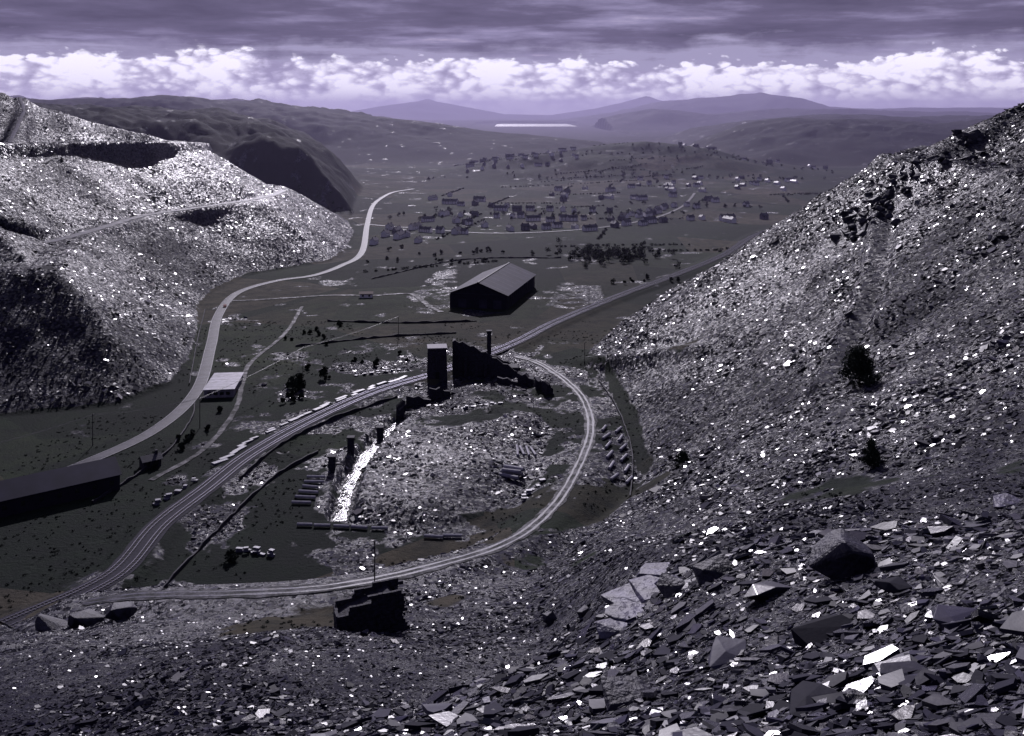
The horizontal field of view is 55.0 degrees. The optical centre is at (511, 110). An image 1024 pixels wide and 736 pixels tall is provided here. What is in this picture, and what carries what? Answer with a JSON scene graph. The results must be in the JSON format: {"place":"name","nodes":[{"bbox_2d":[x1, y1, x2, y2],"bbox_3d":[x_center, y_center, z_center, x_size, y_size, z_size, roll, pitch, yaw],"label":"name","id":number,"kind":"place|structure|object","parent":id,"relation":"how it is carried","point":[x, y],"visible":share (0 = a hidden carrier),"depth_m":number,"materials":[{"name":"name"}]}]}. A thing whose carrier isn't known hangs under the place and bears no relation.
{"place":"outdoors","nodes":[
{"label":"outdoors","id":0,"kind":"place"},
{"bbox_2d":[8,97,25,141],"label":"tip incline path","id":1,"kind":"structure","parent":0,"point":[13,134],"depth_m":755.62,"materials":[{"name":"gravel"}]},
{"bbox_2d":[44,190,285,242],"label":"path","id":2,"kind":"structure","parent":0,"point":[114,223],"depth_m":673.97,"materials":[{"name":"gravel"}]},
{"bbox_2d":[69,189,410,465],"bbox_3d":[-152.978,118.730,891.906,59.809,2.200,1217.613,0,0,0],"label":"road","id":3,"kind":"structure","parent":0,"point":[196,390],"depth_m":462.15,"materials":[{"name":"asphalt"}]},
{"bbox_2d":[232,293,443,311],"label":"yard track","id":4,"kind":"structure","parent":0,"point":[424,302],"depth_m":627.38,"materials":[{"name":"stone"}]},
{"bbox_2d":[81,355,597,605],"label":"works track","id":5,"kind":"structure","parent":0,"point":[557,500],"depth_m":232.70,"materials":[{"name":"stone"}]},
{"bbox_2d":[0,92,1023,735],"bbox_3d":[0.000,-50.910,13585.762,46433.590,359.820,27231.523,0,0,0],"label":"terrain","id":6,"kind":"structure","parent":0,"point":[358,162],"depth_m":405.81,"materials":[{"name":"stone"}]},
{"bbox_2d":[0,456,121,517],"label":"long shed","id":7,"kind":"structure","parent":6,"relation":"on","point":[31,492],"depth_m":301.48,"materials":[{"name":"grey metal"}]},
{"bbox_2d":[91,414,93,445],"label":"utility pole","id":8,"kind":"object","parent":6,"relation":"on","point":[92,429],"visible":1,"depth_m":351.87,"materials":[{"name":"brown wood"}]},
{"bbox_2d":[1,316,397,442],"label":"power lines","id":9,"kind":"object","parent":8,"relation":"attached to","point":[196,398],"visible":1,"depth_m":369.88,"materials":[{"name":"metal"}]},
{"bbox_2d":[91,402,194,503],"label":"dry stone wall","id":10,"kind":"structure","parent":6,"relation":"on","point":[128,479],"depth_m":325.65,"materials":[{"name":"stone"}]},
{"bbox_2d":[137,449,162,468],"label":"site hut","id":11,"kind":"object","parent":6,"relation":"on","point":[156,457],"visible":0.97,"depth_m":330.71,"materials":[{"name":"stone"}]},
{"bbox_2d":[152,477,198,505],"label":"dressed slate stack","id":12,"kind":"object","parent":6,"relation":"on","point":[167,496],"visible":1,"depth_m":304.39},
{"bbox_2d":[0,94,351,431],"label":"slate scree far tip","id":13,"kind":"object","parent":6,"relation":"on","point":[58,394],"visible":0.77,"depth_m":607.93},
{"bbox_2d":[189,310,204,382],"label":"dry stone wall","id":14,"kind":"structure","parent":6,"relation":"on","point":[196,347],"depth_m":495.95,"materials":[{"name":"stone"}]},
{"bbox_2d":[203,372,243,397],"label":"flat roofed workshop","id":15,"kind":"structure","parent":6,"relation":"on","point":[217,381],"depth_m":418.04,"materials":[{"name":"metal"}]},
{"bbox_2d":[148,307,302,479],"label":"farm lane","id":16,"kind":"structure","parent":6,"relation":"on","point":[228,420],"depth_m":394.16,"materials":[{"name":"stone"}]},
{"bbox_2d":[224,549,239,562],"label":"hawthorn tree","id":17,"kind":"object","parent":6,"relation":"on","point":[230,553],"visible":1,"depth_m":261.50,"materials":[{"name":"green plant"}]},
{"bbox_2d":[163,450,318,585],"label":"dry stone wall","id":18,"kind":"structure","parent":6,"relation":"on","point":[212,534],"depth_m":292.88,"materials":[{"name":"stone"}]},
{"bbox_2d":[235,546,274,556],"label":"dressed slate stack","id":19,"kind":"object","parent":6,"relation":"on","point":[255,551],"visible":0.99,"depth_m":266.20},
{"bbox_2d":[291,373,305,389],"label":"hawthorn tree","id":20,"kind":"object","parent":6,"relation":"on","point":[299,383],"visible":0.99,"depth_m":423.59,"materials":[{"name":"green plant"}]},
{"bbox_2d":[291,475,324,503],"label":"timber stack","id":21,"kind":"object","parent":6,"relation":"on","point":[308,491],"visible":1,"depth_m":308.27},
{"bbox_2d":[211,375,407,465],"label":"slab pile","id":22,"kind":"object","parent":6,"relation":"on","point":[241,446],"visible":1,"depth_m":379.41,"materials":[{"name":"stone"}]},
{"bbox_2d":[239,395,397,478],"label":"dry stone wall","id":23,"kind":"structure","parent":6,"relation":"on","point":[251,467],"depth_m":366.99,"materials":[{"name":"stone"}]},
{"bbox_2d":[318,366,330,377],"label":"hawthorn tree","id":24,"kind":"object","parent":6,"relation":"on","point":[323,372],"visible":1,"depth_m":439.40,"materials":[{"name":"green plant"}]},
{"bbox_2d":[327,454,336,470],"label":"stone pier","id":25,"kind":"structure","parent":6,"relation":"on","point":[331,462],"depth_m":326.90,"materials":[{"name":"stone"}]},
{"bbox_2d":[297,522,387,529],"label":"stone wall","id":26,"kind":"structure","parent":6,"relation":"on","point":[338,525],"depth_m":282.49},
{"bbox_2d":[346,435,354,455],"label":"stone pier","id":27,"kind":"structure","parent":6,"relation":"on","point":[350,443],"depth_m":343.90,"materials":[{"name":"stone"}]},
{"bbox_2d":[332,423,400,521],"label":"stream","id":28,"kind":"structure","parent":6,"relation":"on","point":[341,514],"depth_m":326.85,"materials":[{"name":"grey liquid"}]},
{"bbox_2d":[359,291,373,297],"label":"site cabin","id":29,"kind":"object","parent":6,"relation":"on","point":[366,294],"visible":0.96,"depth_m":626.16,"materials":[{"name":"grey metal"}]},
{"bbox_2d":[336,419,402,512],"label":"stream boulders","id":30,"kind":"object","parent":6,"relation":"on","point":[340,506],"visible":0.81,"depth_m":321.06,"materials":[{"name":"stone"}]},
{"bbox_2d":[369,236,378,244],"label":"village house","id":31,"kind":"structure","parent":6,"relation":"on","point":[374,240],"depth_m":878.56,"materials":[{"name":"stone"}]},
{"bbox_2d":[295,332,455,346],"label":"dry stone wall","id":32,"kind":"structure","parent":6,"relation":"on","point":[330,341],"depth_m":518.91,"materials":[{"name":"stone"}]},
{"bbox_2d":[354,368,400,376],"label":"dressed slate stack","id":33,"kind":"object","parent":6,"relation":"on","point":[383,370],"visible":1,"depth_m":449.65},
{"bbox_2d":[376,425,383,438],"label":"stone pier","id":34,"kind":"structure","parent":6,"relation":"on","point":[380,431],"depth_m":364.90,"materials":[{"name":"stone"}]},
{"bbox_2d":[0,230,764,627],"bbox_3d":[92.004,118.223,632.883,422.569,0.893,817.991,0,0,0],"label":"railway","id":35,"kind":"object","parent":6,"relation":"on","point":[142,544],"visible":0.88,"depth_m":318.90,"materials":[{"name":"metal"}]},
{"bbox_2d":[88,346,679,592],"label":"slate scree heap","id":36,"kind":"object","parent":6,"relation":"on","point":[358,510],"visible":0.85,"depth_m":322.85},
{"bbox_2d":[381,228,389,236],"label":"village house","id":37,"kind":"structure","parent":6,"relation":"on","point":[385,233],"depth_m":933.41,"materials":[{"name":"stone"}]},
{"bbox_2d":[393,229,405,238],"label":"village house","id":38,"kind":"structure","parent":6,"relation":"on","point":[399,234],"depth_m":918.97,"materials":[{"name":"stone"}]},
{"bbox_2d":[396,400,405,420],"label":"masonry","id":39,"kind":"object","parent":6,"relation":"on","point":[400,407],"visible":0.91,"depth_m":388.79,"materials":[{"name":"stone"}]},
{"bbox_2d":[327,319,476,322],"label":"dry stone wall","id":40,"kind":"structure","parent":6,"relation":"on","point":[442,321],"depth_m":556.81,"materials":[{"name":"stone"}]},
{"bbox_2d":[408,222,421,229],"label":"village house","id":41,"kind":"structure","parent":6,"relation":"on","point":[413,226],"depth_m":985.44,"materials":[{"name":"stone"}]},
{"bbox_2d":[406,395,430,406],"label":"masonry","id":42,"kind":"object","parent":6,"relation":"on","point":[414,400],"visible":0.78,"depth_m":399.27,"materials":[{"name":"stone"}]},
{"bbox_2d":[0,321,841,635],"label":"gorse scrub","id":43,"kind":"object","parent":6,"relation":"on","point":[290,479],"visible":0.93,"depth_m":309.26,"materials":[{"name":"black plant"}]},
{"bbox_2d":[418,226,432,232],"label":"village house","id":44,"kind":"structure","parent":6,"relation":"on","point":[425,229],"depth_m":965.94,"materials":[{"name":"stone"}]},
{"bbox_2d":[421,216,434,221],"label":"village house","id":45,"kind":"structure","parent":6,"relation":"on","point":[427,218],"depth_m":1061.94,"materials":[{"name":"stone"}]},
{"bbox_2d":[427,344,447,380],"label":"stone tower","id":46,"kind":"structure","parent":6,"relation":"on","point":[436,361],"depth_m":436.27,"materials":[{"name":"stone"}]},
{"bbox_2d":[429,387,449,398],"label":"masonry","id":47,"kind":"object","parent":6,"relation":"on","point":[438,392],"visible":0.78,"depth_m":407.12,"materials":[{"name":"stone"}]},
{"bbox_2d":[435,225,444,232],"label":"village house","id":48,"kind":"structure","parent":6,"relation":"on","point":[439,229],"depth_m":961.51,"materials":[{"name":"stone"}]},
{"bbox_2d":[424,533,461,537],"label":"timber stack","id":49,"kind":"object","parent":6,"relation":"on","point":[440,536],"visible":1,"depth_m":275.99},
{"bbox_2d":[451,225,460,234],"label":"village house","id":50,"kind":"structure","parent":6,"relation":"on","point":[455,230],"depth_m":952.47,"materials":[{"name":"stone"}]},
{"bbox_2d":[371,256,560,278],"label":"dry stone wall","id":51,"kind":"structure","parent":6,"relation":"on","point":[462,259],"depth_m":790.19,"materials":[{"name":"stone"}]},
{"bbox_2d":[463,402,502,409],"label":"dressed slate stack","id":52,"kind":"object","parent":6,"relation":"on","point":[467,407],"visible":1,"depth_m":389.99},
{"bbox_2d":[452,340,520,375],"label":"front wall","id":53,"kind":"structure","parent":6,"relation":"on","point":[477,359],"depth_m":444.73,"materials":[{"name":"stone"}]},
{"bbox_2d":[487,332,490,355],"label":"chimney stack","id":54,"kind":"object","parent":6,"relation":"on","point":[489,343],"visible":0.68,"depth_m":449.06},
{"bbox_2d":[379,266,601,314],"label":"slate yard waste","id":55,"kind":"object","parent":6,"relation":"on","point":[535,298],"visible":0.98,"depth_m":638.62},
{"bbox_2d":[449,262,535,309],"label":"warehouse","id":56,"kind":"structure","parent":6,"relation":"on","point":[508,285],"depth_m":602.91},
{"bbox_2d":[458,299,465,307],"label":"loading door","id":57,"kind":"structure","parent":56,"relation":"in","point":[461,302],"depth_m":599.27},
{"bbox_2d":[479,300,486,308],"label":"loading door","id":58,"kind":"structure","parent":56,"relation":"in","point":[482,303],"depth_m":596.06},
{"bbox_2d":[493,300,500,308],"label":"loading door","id":59,"kind":"structure","parent":56,"relation":"in","point":[496,304],"depth_m":594.17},
{"bbox_2d":[152,142,833,469],"bbox_3d":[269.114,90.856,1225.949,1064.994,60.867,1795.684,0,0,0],"label":"distant woodland","id":60,"kind":"object","parent":6,"relation":"on","point":[615,251],"visible":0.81,"depth_m":827.02,"materials":[{"name":"black plant"}]},
{"bbox_2d":[493,204,507,210],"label":"village house","id":61,"kind":"structure","parent":6,"relation":"on","point":[500,207],"depth_m":1177.94,"materials":[{"name":"stone"}]},
{"bbox_2d":[497,376,517,385],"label":"masonry","id":62,"kind":"object","parent":6,"relation":"on","point":[506,380],"visible":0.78,"depth_m":427.45,"materials":[{"name":"stone"}]},
{"bbox_2d":[0,512,1023,735],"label":"foreground slate scree","id":63,"kind":"structure","parent":6,"relation":"on","point":[839,707],"depth_m":33.40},
{"bbox_2d":[600,675,650,711],"bbox_3d":[3.864,19.288,32.498,1.839,0.484,1.362,6,5,-11],"label":"slate boulder","id":64,"kind":"object","parent":63,"relation":"on","point":[618,691],"visible":0.67,"depth_m":32.41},
{"bbox_2d":[247,515,1023,735],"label":"slate rubble","id":65,"kind":"object","parent":63,"relation":"on","point":[849,694],"visible":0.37,"depth_m":29.66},
{"bbox_2d":[656,573,684,597],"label":"slate boulder","id":66,"kind":"object","parent":63,"relation":"on","point":[667,585],"visible":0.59,"depth_m":45.17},
{"bbox_2d":[692,553,731,584],"bbox_3d":[9.181,20.961,44.750,1.743,0.671,1.186,-12,8,-11],"label":"slate boulder","id":67,"kind":"object","parent":63,"relation":"on","point":[715,567],"visible":0.82,"depth_m":44.60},
{"bbox_2d":[708,636,745,668],"bbox_3d":[7.207,18.159,32.835,1.245,0.349,1.600,3,7,15],"label":"slate boulder","id":68,"kind":"object","parent":63,"relation":"on","point":[724,650],"visible":0.62,"depth_m":32.86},
{"bbox_2d":[789,680,837,718],"bbox_3d":[6.621,13.279,21.998,1.057,0.401,1.449,4,6,44],"label":"slate boulder","id":69,"kind":"object","parent":63,"relation":"on","point":[803,692],"visible":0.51,"depth_m":22.12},
{"bbox_2d":[791,614,852,647],"bbox_3d":[9.894,16.416,31.007,2.083,0.414,1.308,-5,5,-29],"label":"slate boulder","id":70,"kind":"object","parent":63,"relation":"on","point":[804,634],"visible":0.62,"depth_m":30.92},
{"bbox_2d":[809,528,875,578],"bbox_3d":[12.996,17.598,38.805,2.792,1.950,2.209,9,2,-23],"label":"slate boulder","id":71,"kind":"object","parent":63,"relation":"on","point":[838,553],"visible":0.8,"depth_m":38.03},
{"bbox_2d":[874,576,912,592],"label":"slate boulder","id":72,"kind":"object","parent":63,"relation":"on","point":[896,584],"visible":0.69,"depth_m":32.48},
{"bbox_2d":[880,661,926,675],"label":"slate boulder","id":73,"kind":"object","parent":63,"relation":"on","point":[905,666],"visible":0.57,"depth_m":21.68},
{"bbox_2d":[931,604,976,627],"bbox_3d":[11.648,13.540,26.302,1.119,0.529,1.682,0,0,42],"label":"slate boulder","id":74,"kind":"object","parent":63,"relation":"on","point":[941,614],"visible":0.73,"depth_m":26.07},
{"bbox_2d":[499,464,524,479],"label":"timber stack","id":75,"kind":"object","parent":6,"relation":"on","point":[511,471],"visible":1,"depth_m":319.37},
{"bbox_2d":[520,222,529,229],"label":"village house","id":76,"kind":"structure","parent":6,"relation":"on","point":[525,226],"depth_m":987.05,"materials":[{"name":"concrete"}]},
{"bbox_2d":[517,371,533,384],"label":"masonry","id":77,"kind":"object","parent":6,"relation":"on","point":[524,379],"visible":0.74,"depth_m":430.75,"materials":[{"name":"stone"}]},
{"bbox_2d":[516,445,536,456],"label":"timber stack","id":78,"kind":"object","parent":6,"relation":"on","point":[527,450],"visible":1,"depth_m":342.37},
{"bbox_2d":[525,214,540,220],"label":"village house","id":79,"kind":"structure","parent":6,"relation":"on","point":[533,217],"depth_m":1068.71,"materials":[{"name":"stone"}]},
{"bbox_2d":[521,478,545,499],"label":"dressed slate stack","id":80,"kind":"object","parent":6,"relation":"on","point":[527,493],"visible":1,"depth_m":302.77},
{"bbox_2d":[534,376,541,389],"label":"masonry","id":81,"kind":"object","parent":6,"relation":"on","point":[538,383],"visible":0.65,"depth_m":422.01,"materials":[{"name":"stone"}]},
{"bbox_2d":[541,222,551,229],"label":"village house","id":82,"kind":"structure","parent":6,"relation":"on","point":[545,226],"depth_m":992.82,"materials":[{"name":"stone"}]},
{"bbox_2d":[542,381,552,394],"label":"masonry","id":83,"kind":"object","parent":6,"relation":"on","point":[547,389],"visible":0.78,"depth_m":415.05,"materials":[{"name":"stone"}]},
{"bbox_2d":[552,221,562,227],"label":"village house","id":84,"kind":"structure","parent":6,"relation":"on","point":[557,224],"depth_m":1007.32,"materials":[{"name":"stone"}]},
{"bbox_2d":[567,214,577,220],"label":"village house","id":85,"kind":"structure","parent":6,"relation":"on","point":[572,217],"depth_m":1068.30,"materials":[{"name":"stone"}]},
{"bbox_2d":[582,223,597,230],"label":"village house","id":86,"kind":"structure","parent":6,"relation":"on","point":[591,227],"depth_m":980.69,"materials":[{"name":"stone"}]},
{"bbox_2d":[596,618,628,638],"bbox_3d":[4.575,23.082,43.786,1.663,0.502,1.225,2,-1,-2],"label":"bare rock slab","id":87,"kind":"object","parent":6,"relation":"on","point":[607,628],"depth_m":43.55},
{"bbox_2d":[597,377,632,495],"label":"dry stone wall","id":88,"kind":"structure","parent":6,"relation":"on","point":[611,397],"depth_m":374.31,"materials":[{"name":"stone"}]},
{"bbox_2d":[610,220,619,227],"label":"village house","id":89,"kind":"structure","parent":6,"relation":"on","point":[614,224],"depth_m":1009.05,"materials":[{"name":"concrete"}]},
{"bbox_2d":[601,425,633,483],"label":"timber stack","id":90,"kind":"object","parent":6,"relation":"on","point":[622,459],"visible":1,"depth_m":338.00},
{"bbox_2d":[621,218,631,225],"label":"village house","id":91,"kind":"structure","parent":6,"relation":"on","point":[625,222],"depth_m":1026.43,"materials":[{"name":"stone"}]},
{"bbox_2d":[238,511,1023,735],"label":"slate plates","id":92,"kind":"object","parent":6,"relation":"on","point":[1013,623],"visible":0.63,"depth_m":29.80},
{"bbox_2d":[600,583,641,604],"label":"bare rock slab","id":93,"kind":"structure","parent":92,"relation":"on","point":[625,593],"depth_m":47.55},
{"bbox_2d":[604,601,643,622],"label":"bare rock slab","id":94,"kind":"structure","parent":92,"relation":"on","point":[620,610],"depth_m":44.82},
{"bbox_2d":[629,575,658,602],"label":"bare rock slab","id":95,"kind":"structure","parent":92,"relation":"on","point":[644,588],"depth_m":47.72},
{"bbox_2d":[641,215,656,222],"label":"village house","id":96,"kind":"structure","parent":6,"relation":"on","point":[651,219],"depth_m":1045.06,"materials":[{"name":"stone"}]},
{"bbox_2d":[674,450,689,467],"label":"hawthorn tree","id":97,"kind":"object","parent":6,"relation":"on","point":[683,457],"visible":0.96,"depth_m":299.39,"materials":[{"name":"black plant"}]},
{"bbox_2d":[722,215,735,222],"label":"village house","id":98,"kind":"structure","parent":6,"relation":"on","point":[729,219],"depth_m":1052.82,"materials":[{"name":"stone"}]},
{"bbox_2d":[743,581,791,599],"bbox_3d":[10.044,18.988,38.790,2.077,0.607,1.376,7,-11,-40],"label":"slate boulder","id":99,"kind":"object","parent":6,"relation":"on","point":[765,590],"visible":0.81,"depth_m":38.50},
{"bbox_2d":[592,103,1023,528],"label":"slate scree tip","id":100,"kind":"object","parent":6,"relation":"on","point":[873,430],"visible":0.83,"depth_m":317.11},
{"bbox_2d":[830,129,986,241],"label":"rock outcrop","id":101,"kind":"object","parent":6,"relation":"on","point":[971,136],"visible":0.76,"depth_m":436.46,"materials":[{"name":"stone"}]},
{"bbox_2d":[0,276,1023,735],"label":"slate scree hillside","id":102,"kind":"structure","parent":0,"point":[272,688],"depth_m":141.17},
{"bbox_2d":[35,614,67,631],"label":"slate boulder","id":103,"kind":"object","parent":102,"relation":"on","point":[43,622],"visible":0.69,"depth_m":211.51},
{"bbox_2d":[67,608,104,626],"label":"slate boulder","id":104,"kind":"object","parent":102,"relation":"on","point":[86,617],"visible":0.74,"depth_m":211.44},
{"bbox_2d":[104,601,136,619],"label":"slate boulder","id":105,"kind":"object","parent":102,"relation":"on","point":[119,610],"visible":0.94,"depth_m":212.23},
{"bbox_2d":[333,577,409,631],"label":"ruined engine base","id":106,"kind":"object","parent":102,"relation":"on","point":[378,605],"visible":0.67,"depth_m":156.68,"materials":[{"name":"stone"}]},
{"bbox_2d":[543,611,556,624],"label":"slate boulder","id":107,"kind":"object","parent":102,"relation":"on","point":[550,617],"visible":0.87,"depth_m":148.25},
{"bbox_2d":[577,605,588,618],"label":"slate boulder","id":108,"kind":"object","parent":102,"relation":"on","point":[582,611],"visible":0.95,"depth_m":135.70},
{"bbox_2d":[636,562,669,577],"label":"bare rock slab","id":109,"kind":"structure","parent":102,"relation":"on","point":[655,569],"depth_m":124.87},
{"bbox_2d":[836,345,883,386],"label":"hawthorn tree","id":110,"kind":"object","parent":102,"relation":"on","point":[861,364],"visible":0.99,"depth_m":270.57,"materials":[{"name":"black plant"}]},
{"bbox_2d":[860,438,881,466],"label":"hawthorn tree","id":111,"kind":"object","parent":102,"relation":"on","point":[871,454],"visible":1,"depth_m":191.10,"materials":[{"name":"black plant"}]},
{"bbox_2d":[993,493,1020,508],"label":"slate boulder","id":112,"kind":"object","parent":102,"relation":"on","point":[1003,500],"visible":0.93,"depth_m":126.22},
{"bbox_2d":[0,0,1023,114],"label":"sky","id":113,"kind":"structure","parent":0,"point":[526,57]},
{"bbox_2d":[370,193,695,232],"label":"village road","id":114,"kind":"structure","parent":0,"point":[691,197],"depth_m":1022.50,"materials":[{"name":"asphalt"}]},
{"bbox_2d":[496,124,573,125],"bbox_3d":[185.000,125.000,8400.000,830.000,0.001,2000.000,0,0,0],"label":"lake","id":115,"kind":"structure","parent":0,"point":[534,125],"depth_m":8182.12,"materials":[{"name":"grey liquid"}]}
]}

